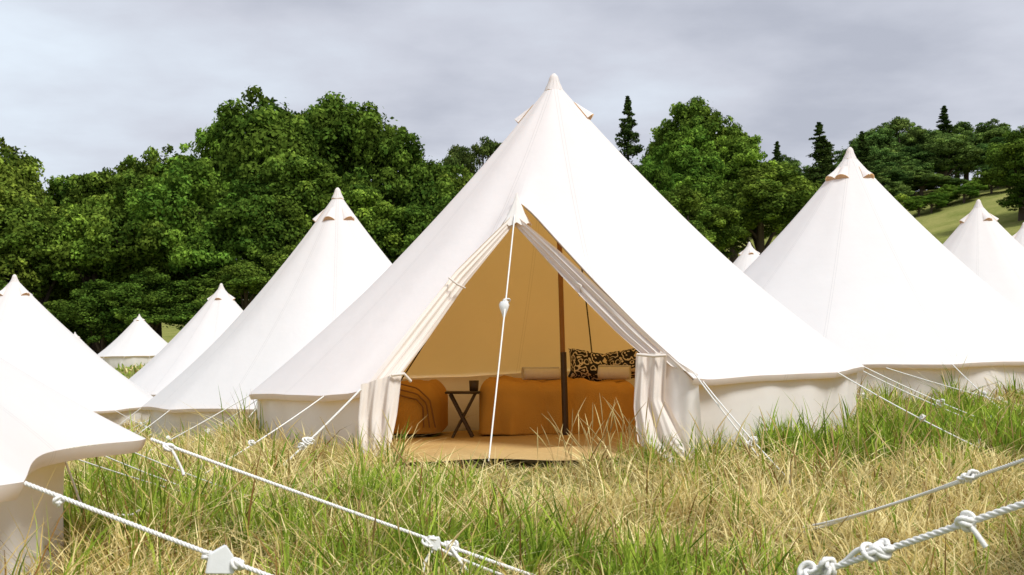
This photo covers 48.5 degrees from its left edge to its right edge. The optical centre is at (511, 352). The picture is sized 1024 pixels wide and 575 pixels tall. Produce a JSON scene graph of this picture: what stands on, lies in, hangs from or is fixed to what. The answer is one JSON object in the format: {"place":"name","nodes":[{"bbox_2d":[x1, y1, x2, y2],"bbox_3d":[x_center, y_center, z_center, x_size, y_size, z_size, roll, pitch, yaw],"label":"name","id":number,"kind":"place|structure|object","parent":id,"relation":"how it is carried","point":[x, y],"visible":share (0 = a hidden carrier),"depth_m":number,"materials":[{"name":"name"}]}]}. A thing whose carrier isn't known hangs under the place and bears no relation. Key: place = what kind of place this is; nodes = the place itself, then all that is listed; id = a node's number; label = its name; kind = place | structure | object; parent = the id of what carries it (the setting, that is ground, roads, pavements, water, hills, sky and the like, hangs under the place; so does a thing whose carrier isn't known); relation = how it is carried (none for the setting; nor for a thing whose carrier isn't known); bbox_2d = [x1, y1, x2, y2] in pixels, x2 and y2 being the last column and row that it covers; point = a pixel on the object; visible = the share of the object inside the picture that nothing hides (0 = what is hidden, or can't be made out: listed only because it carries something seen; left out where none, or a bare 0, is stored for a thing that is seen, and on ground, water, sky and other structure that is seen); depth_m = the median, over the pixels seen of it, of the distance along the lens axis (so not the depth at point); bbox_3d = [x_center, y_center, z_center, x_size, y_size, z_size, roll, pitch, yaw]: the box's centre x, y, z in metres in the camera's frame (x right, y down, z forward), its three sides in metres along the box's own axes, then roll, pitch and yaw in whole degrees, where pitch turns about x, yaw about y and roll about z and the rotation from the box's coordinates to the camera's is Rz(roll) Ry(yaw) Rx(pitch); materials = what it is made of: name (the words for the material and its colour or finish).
{"place":"outdoors","nodes":[
{"label":"outdoors","id":0,"kind":"place"},
{"bbox_2d":[0,0,1023,292],"label":"sky","id":1,"kind":"structure","parent":0,"point":[86,86],"materials":[{"name":"grey"}]},
{"bbox_2d":[52,185,1023,574],"bbox_3d":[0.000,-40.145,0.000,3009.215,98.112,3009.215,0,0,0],"label":"ground","id":2,"kind":"structure","parent":0,"point":[940,223],"depth_m":93.46,"materials":[{"name":"green plant"}]},
{"bbox_2d":[0,182,67,300],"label":"oak tree","id":3,"kind":"object","parent":2,"relation":"on","point":[23,273],"visible":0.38,"depth_m":70.56,"materials":[{"name":"green plant"}]},
{"bbox_2d":[0,135,75,212],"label":"oak tree","id":4,"kind":"object","parent":2,"relation":"on","point":[17,173],"visible":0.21,"depth_m":78.82,"materials":[{"name":"green plant"}]},
{"bbox_2d":[0,201,86,305],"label":"oak tree","id":5,"kind":"object","parent":2,"relation":"on","point":[31,236],"visible":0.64,"depth_m":70.01,"materials":[{"name":"green plant"}]},
{"bbox_2d":[39,175,77,211],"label":"oak tree","id":6,"kind":"object","parent":2,"relation":"on","point":[56,183],"visible":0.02,"depth_m":80.06,"materials":[{"name":"green plant"}]},
{"bbox_2d":[0,357,145,574],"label":"bell tent","id":7,"kind":"object","parent":2,"relation":"on","point":[44,427],"visible":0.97,"depth_m":3.72,"materials":[{"name":"fabric"}]},
{"bbox_2d":[65,462,139,515],"bbox_3d":[-1.599,0.526,4.408,0.320,0.217,0.044,0,0,9],"label":"guy rope","id":8,"kind":"object","parent":7,"relation":"attached to","point":[73,483],"visible":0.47,"depth_m":4.42,"materials":[{"name":"white fabric"}]},
{"bbox_2d":[23,481,272,574],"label":"guy rope","id":9,"kind":"object","parent":7,"relation":"attached to","point":[236,563],"visible":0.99,"depth_m":2.70,"materials":[{"name":"white fabric"}]},
{"bbox_2d":[205,545,233,573],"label":"rope slider","id":10,"kind":"object","parent":9,"relation":"attached to","point":[219,559],"visible":1,"depth_m":2.64,"materials":[{"name":"white plastic"}]},
{"bbox_2d":[135,453,247,495],"bbox_3d":[-1.460,0.555,5.200,0.006,0.376,0.956,0,0,33],"label":"guy rope","id":11,"kind":"object","parent":7,"relation":"attached to","point":[172,467],"visible":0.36,"depth_m":5.07,"materials":[{"name":"white fabric"}]},
{"bbox_2d":[150,438,529,574],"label":"guy rope","id":12,"kind":"object","parent":7,"relation":"attached to","point":[454,550],"visible":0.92,"depth_m":4.06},
{"bbox_2d":[425,536,440,550],"bbox_3d":[-0.279,0.670,4.007,0.059,0.051,0.012,18,-3,-11],"label":"rope slider","id":13,"kind":"object","parent":12,"relation":"attached to","point":[436,545],"visible":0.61,"depth_m":4.00,"materials":[{"name":"white plastic"}]},
{"bbox_2d":[0,274,152,428],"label":"bell tent","id":14,"kind":"object","parent":2,"relation":"on","point":[39,341],"visible":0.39,"depth_m":20.69,"materials":[{"name":"fabric"}]},
{"bbox_2d":[74,332,93,351],"bbox_3d":[-24.200,0.423,62.999,6.087,3.085,6.087,0,0,0],"label":"bell tent","id":15,"kind":"object","parent":2,"relation":"on","point":[76,335],"visible":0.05,"depth_m":62.95,"materials":[{"name":"fabric"}]},
{"bbox_2d":[51,167,119,346],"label":"oak tree","id":16,"kind":"object","parent":2,"relation":"on","point":[93,184],"visible":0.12,"depth_m":78.64,"materials":[{"name":"green plant"}]},
{"bbox_2d":[47,196,144,353],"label":"oak tree","id":17,"kind":"object","parent":2,"relation":"on","point":[70,225],"visible":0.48,"depth_m":70.52,"materials":[{"name":"green plant"}]},
{"bbox_2d":[97,314,167,368],"bbox_3d":[-19.000,-0.333,57.999,6.087,3.214,6.087,0,0,0],"label":"bell tent","id":18,"kind":"object","parent":2,"relation":"on","point":[138,340],"visible":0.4,"depth_m":56.64,"materials":[{"name":"fabric"}]},
{"bbox_2d":[79,459,191,494],"bbox_3d":[-1.640,0.580,5.150,0.006,0.326,1.004,0,0,26],"label":"guy rope","id":19,"kind":"object","parent":2,"relation":"attached to","point":[114,471],"visible":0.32,"depth_m":4.93,"materials":[{"name":"white fabric"}]},
{"bbox_2d":[104,456,183,487],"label":"guy rope","id":20,"kind":"object","parent":2,"relation":"attached to","point":[133,467],"visible":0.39,"depth_m":4.94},
{"bbox_2d":[94,143,207,337],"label":"oak tree","id":21,"kind":"object","parent":2,"relation":"on","point":[152,158],"visible":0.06,"depth_m":78.66,"materials":[{"name":"green plant"}]},
{"bbox_2d":[81,170,222,283],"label":"oak tree","id":22,"kind":"object","parent":2,"relation":"on","point":[101,234],"visible":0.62,"depth_m":69.22,"materials":[{"name":"green plant"}]},
{"bbox_2d":[114,155,244,291],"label":"oak tree","id":23,"kind":"object","parent":2,"relation":"on","point":[197,252],"visible":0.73,"depth_m":69.35,"materials":[{"name":"green plant"}]},
{"bbox_2d":[129,283,242,396],"bbox_3d":[-6.900,0.030,27.000,6.778,3.331,6.777,0,0,0],"label":"bell tent","id":24,"kind":"object","parent":2,"relation":"on","point":[209,323],"visible":0.17,"depth_m":25.97,"materials":[{"name":"fabric"}]},
{"bbox_2d":[152,115,231,203],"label":"oak tree","id":25,"kind":"object","parent":2,"relation":"on","point":[209,138],"visible":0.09,"depth_m":78.98,"materials":[{"name":"green plant"}]},
{"bbox_2d":[195,167,299,298],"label":"oak tree","id":26,"kind":"object","parent":2,"relation":"on","point":[245,233],"visible":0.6,"depth_m":69.01,"materials":[{"name":"green plant"}]},
{"bbox_2d":[120,188,391,442],"bbox_3d":[-2.315,-0.289,14.040,6.013,3.384,5.210,0,0,-32],"label":"bell tent","id":27,"kind":"object","parent":2,"relation":"on","point":[335,265],"visible":0.27,"depth_m":12.66,"materials":[{"name":"fabric"}]},
{"bbox_2d":[204,85,336,204],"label":"oak tree","id":28,"kind":"object","parent":2,"relation":"on","point":[265,134],"visible":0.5,"depth_m":76.18,"materials":[{"name":"green plant"}]},
{"bbox_2d":[240,155,372,275],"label":"oak tree","id":29,"kind":"object","parent":2,"relation":"on","point":[307,199],"visible":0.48,"depth_m":70.33,"materials":[{"name":"green plant"}]},
{"bbox_2d":[292,113,343,171],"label":"oak tree","id":30,"kind":"object","parent":2,"relation":"on","point":[303,117],"visible":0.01,"depth_m":81.22,"materials":[{"name":"green plant"}]},
{"bbox_2d":[297,91,421,206],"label":"oak tree","id":31,"kind":"object","parent":2,"relation":"on","point":[350,134],"visible":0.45,"depth_m":79.36,"materials":[{"name":"green plant"}]},
{"bbox_2d":[0,184,748,353],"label":"hedgerow","id":32,"kind":"object","parent":2,"relation":"on","point":[106,312],"visible":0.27,"depth_m":66.16,"materials":[{"name":"green plant"}]},
{"bbox_2d":[331,186,417,262],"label":"oak tree","id":33,"kind":"object","parent":2,"relation":"on","point":[358,201],"visible":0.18,"depth_m":70.80,"materials":[{"name":"green plant"}]},
{"bbox_2d":[337,129,458,208],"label":"oak tree","id":34,"kind":"object","parent":2,"relation":"on","point":[403,154],"visible":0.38,"depth_m":77.93,"materials":[{"name":"green plant"}]},
{"bbox_2d":[368,202,433,263],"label":"oak tree","id":35,"kind":"object","parent":2,"relation":"on","point":[411,217],"visible":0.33,"depth_m":71.05,"materials":[{"name":"green plant"}]},
{"bbox_2d":[394,190,458,260],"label":"oak tree","id":36,"kind":"object","parent":2,"relation":"on","point":[434,211],"visible":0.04,"depth_m":72.58,"materials":[{"name":"green plant"}]},
{"bbox_2d":[403,155,463,202],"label":"oak tree","id":37,"kind":"object","parent":2,"relation":"on","point":[437,167],"visible":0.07,"depth_m":81.11,"materials":[{"name":"green plant"}]},
{"bbox_2d":[422,166,473,203],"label":"oak tree","id":38,"kind":"object","parent":2,"relation":"on","point":[464,181],"visible":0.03,"depth_m":79.56,"materials":[{"name":"green plant"}]},
{"bbox_2d":[440,136,501,176],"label":"scots pine","id":39,"kind":"object","parent":2,"relation":"on","point":[463,155],"visible":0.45,"depth_m":90.25,"materials":[{"name":"green plant"}]},
{"bbox_2d":[0,355,1023,574],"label":"meadow grass","id":40,"kind":"structure","parent":2,"relation":"on","point":[541,537],"depth_m":4.96,"materials":[{"name":"green plant"}]},
{"bbox_2d":[143,73,991,482],"bbox_3d":[0.350,-0.645,9.577,6.810,3.360,6.654,0,0,0],"label":"bell tent","id":41,"kind":"object","parent":2,"relation":"on","point":[613,249],"visible":0.88,"depth_m":8.32,"materials":[{"name":"fabric"}]},
{"bbox_2d":[283,388,361,463],"bbox_3d":[-1.210,0.495,7.085,0.085,0.521,0.751,0,0,43],"label":"guy rope","id":42,"kind":"object","parent":41,"relation":"attached to","point":[308,442],"visible":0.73,"depth_m":7.04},
{"bbox_2d":[393,379,447,434],"bbox_3d":[-1.135,0.485,10.494,1.030,0.483,1.420,0,0,0],"label":"single bed","id":43,"kind":"object","parent":41,"relation":"on","point":[425,401],"visible":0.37,"depth_m":9.84,"materials":[{"name":"orange fabric"}]},
{"bbox_2d":[445,391,479,437],"bbox_3d":[-0.415,0.526,9.585,0.290,0.393,0.270,0,0,0],"label":"side table","id":44,"kind":"object","parent":41,"relation":"on","point":[462,415],"visible":0.98,"depth_m":9.49,"materials":[{"name":"brown wood"}]},
{"bbox_2d":[469,380,478,390],"bbox_3d":[-0.320,0.283,9.560,0.084,0.090,0.084,0,0,0],"label":"mug","id":45,"kind":"object","parent":44,"relation":"on","point":[473,385],"visible":1,"depth_m":9.53,"materials":[{"name":"brown ceramic"}]},
{"bbox_2d":[488,215,514,461],"bbox_3d":[-0.073,-0.165,7.742,0.070,1.696,1.298,0,0,9],"label":"guy rope","id":46,"kind":"object","parent":41,"relation":"attached to","point":[506,298],"visible":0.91,"depth_m":7.68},
{"bbox_2d":[499,301,508,315],"bbox_3d":[-0.055,-0.295,7.860,0.070,0.110,0.042,0,0,0],"label":"rope slider","id":47,"kind":"object","parent":46,"relation":"attached to","point":[503,305],"visible":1,"depth_m":7.85,"materials":[{"name":"white plastic"}]},
{"bbox_2d":[402,446,625,461],"bbox_3d":[0.000,0.667,7.485,1.440,0.042,0.730,0,0,0],"label":"jute mat","id":48,"kind":"object","parent":41,"relation":"on","point":[532,454],"visible":0.67,"depth_m":7.48,"materials":[{"name":"beige wicker"}]},
{"bbox_2d":[479,375,634,434],"bbox_3d":[0.390,0.459,10.483,1.340,0.475,1.934,0,0,0],"label":"double bed","id":49,"kind":"object","parent":41,"relation":"on","point":[522,407],"visible":0.84,"depth_m":9.61,"materials":[{"name":"orange fabric"}]},
{"bbox_2d":[521,367,560,379],"bbox_3d":[0.259,0.188,10.054,0.340,0.114,0.110,0,0,-14],"label":"pillow","id":50,"kind":"object","parent":49,"relation":"on","point":[540,373],"visible":0.98,"depth_m":10.02,"materials":[{"name":"beige fabric"}]},
{"bbox_2d":[568,348,609,381],"bbox_3d":[0.700,0.130,10.350,0.400,0.310,0.200,11,-34,-11],"label":"patterned cushion","id":51,"kind":"object","parent":49,"relation":"on","point":[584,364],"visible":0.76,"depth_m":10.27,"materials":[{"name":"multicoloured fabric"}]},
{"bbox_2d":[598,365,630,379],"bbox_3d":[0.901,0.178,10.004,0.280,0.125,0.120,0,0,14],"label":"pillow","id":52,"kind":"object","parent":49,"relation":"on","point":[621,372],"visible":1,"depth_m":9.96,"materials":[{"name":"beige fabric"}]},
{"bbox_2d":[606,348,639,378],"bbox_3d":[1.050,0.115,10.500,0.400,0.310,0.200,-9,-34,14],"label":"patterned cushion","id":53,"kind":"object","parent":49,"relation":"on","point":[625,357],"visible":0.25,"depth_m":10.43,"materials":[{"name":"multicoloured fabric"}]},
{"bbox_2d":[694,372,764,462],"bbox_3d":[1.315,0.400,6.905,0.062,0.547,0.558,0,0,-45],"label":"guy rope","id":54,"kind":"object","parent":41,"relation":"attached to","point":[749,442],"visible":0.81,"depth_m":6.92,"materials":[{"name":"white fabric"}]},
{"bbox_2d":[863,371,970,419],"bbox_3d":[3.283,0.360,9.096,1.016,0.469,0.057,0,0,21],"label":"guy rope","id":55,"kind":"object","parent":41,"relation":"attached to","point":[939,404],"visible":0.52,"depth_m":9.14,"materials":[{"name":"white fabric"}]},
{"bbox_2d":[614,95,643,168],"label":"conifer tree","id":56,"kind":"object","parent":2,"relation":"on","point":[627,123],"visible":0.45,"depth_m":104.67,"materials":[{"name":"green plant"}]},
{"bbox_2d":[639,136,663,163],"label":"oak tree","id":57,"kind":"object","parent":2,"relation":"on","point":[651,145],"visible":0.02,"depth_m":109.47,"materials":[{"name":"green plant"}]},
{"bbox_2d":[633,158,677,195],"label":"oak tree","id":58,"kind":"object","parent":2,"relation":"on","point":[652,174],"visible":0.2,"depth_m":83.86,"materials":[{"name":"green plant"}]},
{"bbox_2d":[637,124,729,187],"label":"oak tree","id":59,"kind":"object","parent":2,"relation":"on","point":[680,147],"visible":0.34,"depth_m":96.79,"materials":[{"name":"green plant"}]},
{"bbox_2d":[647,95,734,158],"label":"oak tree","id":60,"kind":"object","parent":2,"relation":"on","point":[694,112],"visible":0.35,"depth_m":106.45,"materials":[{"name":"green plant"}]},
{"bbox_2d":[664,153,730,206],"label":"oak tree","id":61,"kind":"object","parent":2,"relation":"on","point":[709,185],"visible":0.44,"depth_m":93.94,"materials":[{"name":"green plant"}]},
{"bbox_2d":[687,193,707,211],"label":"oak tree","id":62,"kind":"object","parent":2,"relation":"on","point":[701,202],"depth_m":79.38,"materials":[{"name":"green plant"}]},
{"bbox_2d":[686,205,750,257],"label":"oak tree","id":63,"kind":"object","parent":2,"relation":"on","point":[726,254],"visible":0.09,"depth_m":76.10,"materials":[{"name":"green plant"}]},
{"bbox_2d":[709,122,749,174],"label":"oak tree","id":64,"kind":"object","parent":2,"relation":"on","point":[737,127],"visible":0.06,"depth_m":107.43,"materials":[{"name":"green plant"}]},
{"bbox_2d":[714,132,777,262],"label":"oak tree","id":65,"kind":"object","parent":2,"relation":"on","point":[740,153],"visible":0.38,"depth_m":97.31,"materials":[{"name":"green plant"}]},
{"bbox_2d":[733,242,759,271],"bbox_3d":[7.300,-1.610,34.999,6.915,3.570,6.915,0,0,0],"label":"bell tent","id":66,"kind":"object","parent":2,"relation":"on","point":[747,257],"visible":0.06,"depth_m":34.69,"materials":[{"name":"fabric"}]},
{"bbox_2d":[704,161,816,254],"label":"oak tree","id":67,"kind":"object","parent":2,"relation":"on","point":[760,196],"visible":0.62,"depth_m":76.49,"materials":[{"name":"green plant"}]},
{"bbox_2d":[771,141,781,228],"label":"conifer tree","id":68,"kind":"object","parent":2,"relation":"on","point":[776,153],"visible":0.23,"depth_m":129.79,"materials":[{"name":"green plant"}]},
{"bbox_2d":[768,178,821,218],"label":"oak tree","id":69,"kind":"object","parent":2,"relation":"on","point":[813,184],"visible":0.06,"depth_m":79.18,"materials":[{"name":"green plant"}]},
{"bbox_2d":[798,122,836,184],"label":"conifer tree","id":70,"kind":"object","parent":2,"relation":"on","point":[822,144],"visible":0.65,"depth_m":124.41,"materials":[{"name":"green plant"}]},
{"bbox_2d":[824,141,837,173],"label":"conifer tree","id":71,"kind":"object","parent":2,"relation":"on","point":[831,161],"visible":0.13,"depth_m":127.62,"materials":[{"name":"green plant"}]},
{"bbox_2d":[853,131,877,172],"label":"conifer tree","id":72,"kind":"object","parent":2,"relation":"on","point":[863,151],"visible":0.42,"depth_m":129.66,"materials":[{"name":"green plant"}]},
{"bbox_2d":[743,147,1023,408],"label":"bell tent","id":73,"kind":"object","parent":2,"relation":"on","point":[856,260],"visible":0.54,"depth_m":11.94,"materials":[{"name":"fabric"}]},
{"bbox_2d":[751,116,1023,238],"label":"distant woodland","id":74,"kind":"object","parent":2,"relation":"on","point":[910,161],"visible":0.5,"depth_m":135.69,"materials":[{"name":"green plant"}]},
{"bbox_2d":[894,193,907,206],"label":"oak tree","id":75,"kind":"object","parent":2,"relation":"on","point":[900,197],"visible":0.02,"depth_m":87.20,"materials":[{"name":"green plant"}]},
{"bbox_2d":[896,196,915,207],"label":"gorse bush","id":76,"kind":"object","parent":2,"relation":"on","point":[904,204],"visible":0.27,"depth_m":116.74,"materials":[{"name":"green plant"}]},
{"bbox_2d":[797,500,1023,574],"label":"guy rope","id":77,"kind":"object","parent":2,"relation":"attached to","point":[882,549],"visible":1,"depth_m":2.89,"materials":[{"name":"white fabric"}]},
{"bbox_2d":[799,458,1023,532],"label":"guy rope","id":78,"kind":"object","parent":2,"relation":"attached to","point":[970,475],"visible":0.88,"depth_m":3.81,"materials":[{"name":"white fabric"}]},
{"bbox_2d":[789,480,958,530],"bbox_3d":[1.364,0.593,4.367,0.011,0.364,1.163,0,0,-18],"label":"guy rope","id":79,"kind":"object","parent":78,"relation":"attached to","point":[881,507],"visible":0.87,"depth_m":4.28,"materials":[{"name":"white fabric"}]},
{"bbox_2d":[903,196,930,215],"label":"tree","id":80,"kind":"object","parent":2,"relation":"on","point":[919,204],"visible":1,"depth_m":115.92,"materials":[{"name":"green plant"}]},
{"bbox_2d":[923,195,947,212],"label":"tree","id":81,"kind":"object","parent":2,"relation":"on","point":[936,200],"visible":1,"depth_m":115.51,"materials":[{"name":"green plant"}]},
{"bbox_2d":[924,192,953,208],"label":"gorse bush","id":82,"kind":"object","parent":2,"relation":"on","point":[945,198],"visible":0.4,"depth_m":116.82,"materials":[{"name":"green plant"}]},
{"bbox_2d":[933,184,960,204],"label":"tree","id":83,"kind":"object","parent":2,"relation":"on","point":[947,189],"visible":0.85,"depth_m":117.55,"materials":[{"name":"green plant"}]},
{"bbox_2d":[934,105,963,177],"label":"conifer tree","id":84,"kind":"object","parent":2,"relation":"on","point":[946,127],"visible":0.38,"depth_m":149.59,"materials":[{"name":"green plant"}]},
{"bbox_2d":[886,367,1023,406],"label":"guy rope","id":85,"kind":"object","parent":2,"relation":"attached to","point":[944,385],"visible":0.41,"depth_m":10.73,"materials":[{"name":"white fabric"}]},
{"bbox_2d":[952,185,979,202],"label":"tree","id":86,"kind":"object","parent":2,"relation":"on","point":[967,190],"visible":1,"depth_m":115.66,"materials":[{"name":"green plant"}]},
{"bbox_2d":[956,181,987,199],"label":"gorse bush","id":87,"kind":"object","parent":2,"relation":"on","point":[977,185],"visible":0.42,"depth_m":117.01,"materials":[{"name":"green plant"}]},
{"bbox_2d":[965,177,989,195],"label":"gorse bush","id":88,"kind":"object","parent":2,"relation":"on","point":[979,180],"visible":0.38,"depth_m":118.42,"materials":[{"name":"green plant"}]},
{"bbox_2d":[943,199,1023,312],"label":"bell tent","id":89,"kind":"object","parent":2,"relation":"on","point":[982,243],"visible":0.19,"depth_m":19.27,"materials":[{"name":"fabric"}]},
{"bbox_2d":[981,176,1001,193],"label":"gorse bush","id":90,"kind":"object","parent":2,"relation":"on","point":[991,190],"visible":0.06,"depth_m":117.80,"materials":[{"name":"green plant"}]},
{"bbox_2d":[973,127,1023,220],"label":"oak tree","id":91,"kind":"object","parent":2,"relation":"on","point":[1011,153],"visible":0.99,"depth_m":94.39,"materials":[{"name":"green plant"}]},
{"bbox_2d":[990,177,1011,188],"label":"gorse bush","id":92,"kind":"object","parent":2,"relation":"on","point":[1004,184],"visible":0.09,"depth_m":116.31,"materials":[{"name":"green plant"}]},
{"bbox_2d":[996,171,1023,210],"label":"oak tree","id":93,"kind":"object","parent":2,"relation":"on","point":[1016,193],"visible":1,"depth_m":93.86,"materials":[{"name":"green plant"}]},
{"bbox_2d":[1012,222,1023,246],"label":"bell tent","id":94,"kind":"object","parent":2,"relation":"on","point":[1018,236],"visible":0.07,"depth_m":27.85,"materials":[{"name":"fabric"}]}
]}

